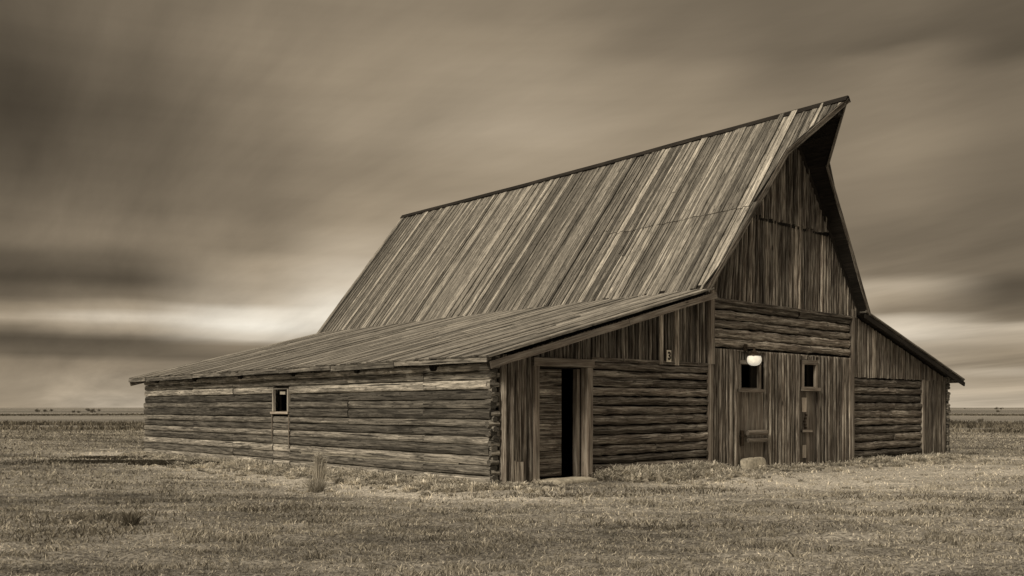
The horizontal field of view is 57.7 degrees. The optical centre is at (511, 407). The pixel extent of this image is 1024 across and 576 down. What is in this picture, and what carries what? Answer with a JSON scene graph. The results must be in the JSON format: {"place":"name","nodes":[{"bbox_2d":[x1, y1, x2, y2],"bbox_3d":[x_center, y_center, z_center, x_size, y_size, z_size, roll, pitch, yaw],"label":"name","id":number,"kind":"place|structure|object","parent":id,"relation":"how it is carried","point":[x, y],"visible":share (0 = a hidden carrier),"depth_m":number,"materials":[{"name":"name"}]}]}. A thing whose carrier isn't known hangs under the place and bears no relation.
{"place":"outdoors","nodes":[
{"label":"outdoors","id":0,"kind":"place"},
{"bbox_2d":[0,408,1023,575],"bbox_3d":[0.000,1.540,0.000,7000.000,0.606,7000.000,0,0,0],"label":"ground","id":1,"kind":"structure","parent":0,"point":[567,460],"depth_m":11.45,"materials":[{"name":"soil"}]},
{"bbox_2d":[114,509,147,525],"bbox_3d":[-4.540,1.310,11.097,0.427,0.199,0.394,0,0,27],"label":"weed plant","id":2,"kind":"object","parent":1,"relation":"on","point":[133,518],"visible":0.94,"depth_m":11.05,"materials":[{"name":"brown plant"}]},
{"bbox_2d":[300,477,330,491],"bbox_3d":[-3.351,1.321,15.892,0.586,0.260,0.610,0,0,0],"label":"weed plant","id":3,"kind":"object","parent":1,"relation":"on","point":[319,485],"visible":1,"depth_m":15.84,"materials":[{"name":"brown plant"}]},
{"bbox_2d":[309,452,327,482],"bbox_3d":[-3.615,1.153,17.357,0.376,0.645,0.443,0,0,0],"label":"weed plant","id":4,"kind":"object","parent":1,"relation":"on","point":[319,467],"visible":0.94,"depth_m":17.29,"materials":[{"name":"beige plant"}]},
{"bbox_2d":[0,454,1020,548],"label":"matted weeds","id":5,"kind":"object","parent":1,"relation":"on","point":[121,460],"visible":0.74,"depth_m":12.65,"materials":[{"name":"brown plant"}]},
{"bbox_2d":[0,419,1023,432],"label":"scrub","id":6,"kind":"object","parent":1,"relation":"on","point":[1009,426],"visible":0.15,"depth_m":71.95,"materials":[{"name":"brown plant"}]},
{"bbox_2d":[0,413,1023,415],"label":"scrub","id":7,"kind":"object","parent":1,"relation":"on","point":[127,414],"visible":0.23,"depth_m":178.97,"materials":[{"name":"brown plant"}]},
{"bbox_2d":[100,450,989,502],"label":"wall foot weeds","id":8,"kind":"object","parent":1,"relation":"on","point":[716,471],"depth_m":19.16,"materials":[{"name":"beige plant"}]},
{"bbox_2d":[128,95,964,483],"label":"barn","id":9,"kind":"structure","parent":1,"relation":"on","point":[506,335],"depth_m":22.68,"materials":[{"name":"brown wood"}]},
{"bbox_2d":[270,388,290,447],"bbox_3d":[-5.403,0.251,21.910,0.228,1.398,0.840,0,0,-43],"label":"window frame","id":10,"kind":"structure","parent":9,"relation":"in","point":[273,389],"depth_m":21.97,"materials":[{"name":"brown wood"}]},
{"bbox_2d":[540,369,561,476],"bbox_3d":[0.609,0.305,17.627,0.865,2.069,0.085,0,0,-43],"label":"door","id":11,"kind":"structure","parent":9,"relation":"in","point":[551,447],"depth_m":17.69,"materials":[{"name":"brown wood"}]},
{"bbox_2d":[666,350,670,361],"bbox_3d":[3.326,-1.084,19.680,0.141,0.250,0.032,0,0,-43],"label":"number plate","id":12,"kind":"object","parent":9,"relation":"attached to","point":[668,355],"visible":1,"depth_m":19.66,"materials":[{"name":"white paint"}]},
{"bbox_2d":[737,360,764,392],"bbox_3d":[5.587,-0.725,21.830,1.033,0.753,0.154,0,0,-43],"label":"window frame","id":13,"kind":"structure","parent":9,"relation":"in","point":[754,390],"depth_m":21.83,"materials":[{"name":"brown wood"}]},
{"bbox_2d":[743,344,761,365],"bbox_3d":[5.578,-1.215,21.540,0.356,0.510,0.446,0,0,-43],"label":"wall lamp","id":14,"kind":"object","parent":9,"relation":"attached to","point":[754,358],"visible":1,"depth_m":21.40,"materials":[{"name":"white glass"}]},
{"bbox_2d":[737,352,767,467],"bbox_3d":[5.629,0.110,21.846,1.205,2.780,0.174,0,0,-43],"label":"door","id":15,"kind":"structure","parent":9,"relation":"in","point":[750,432],"depth_m":21.87,"materials":[{"name":"wood"}]},
{"bbox_2d":[800,391,815,463],"bbox_3d":[7.550,0.560,23.676,0.784,1.920,0.092,0,0,-43],"label":"door","id":16,"kind":"structure","parent":9,"relation":"in","point":[807,399],"depth_m":23.68,"materials":[{"name":"wood"}]},
{"bbox_2d":[800,360,820,390],"bbox_3d":[7.574,-0.806,23.659,0.872,0.794,0.154,0,0,-43],"label":"window frame","id":17,"kind":"structure","parent":9,"relation":"in","point":[802,362],"depth_m":23.63,"materials":[{"name":"brown wood"}]},
{"bbox_2d":[104,453,990,493],"bbox_3d":[1.949,1.507,27.743,22.621,0.413,17.995,0,0,-42],"label":"rubble","id":18,"kind":"object","parent":1,"relation":"on","point":[817,467],"visible":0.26,"depth_m":21.12,"materials":[{"name":"stone"}]},
{"bbox_2d":[540,477,597,484],"bbox_3d":[1.006,1.401,17.437,1.457,0.153,0.487,0,0,-43],"label":"doorstep","id":19,"kind":"object","parent":1,"relation":"on","point":[570,480],"visible":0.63,"depth_m":17.30,"materials":[{"name":"stone"}]},
{"bbox_2d":[740,457,766,470],"bbox_3d":[5.643,1.382,21.682,0.885,0.427,0.201,0,-8,-43],"label":"stone block","id":20,"kind":"object","parent":1,"relation":"on","point":[751,463],"depth_m":21.51,"materials":[{"name":"beige stone"}]},
{"bbox_2d":[0,0,1023,407],"label":"sky","id":21,"kind":"structure","parent":0,"point":[183,182],"materials":[{"name":"grey"}]}
]}

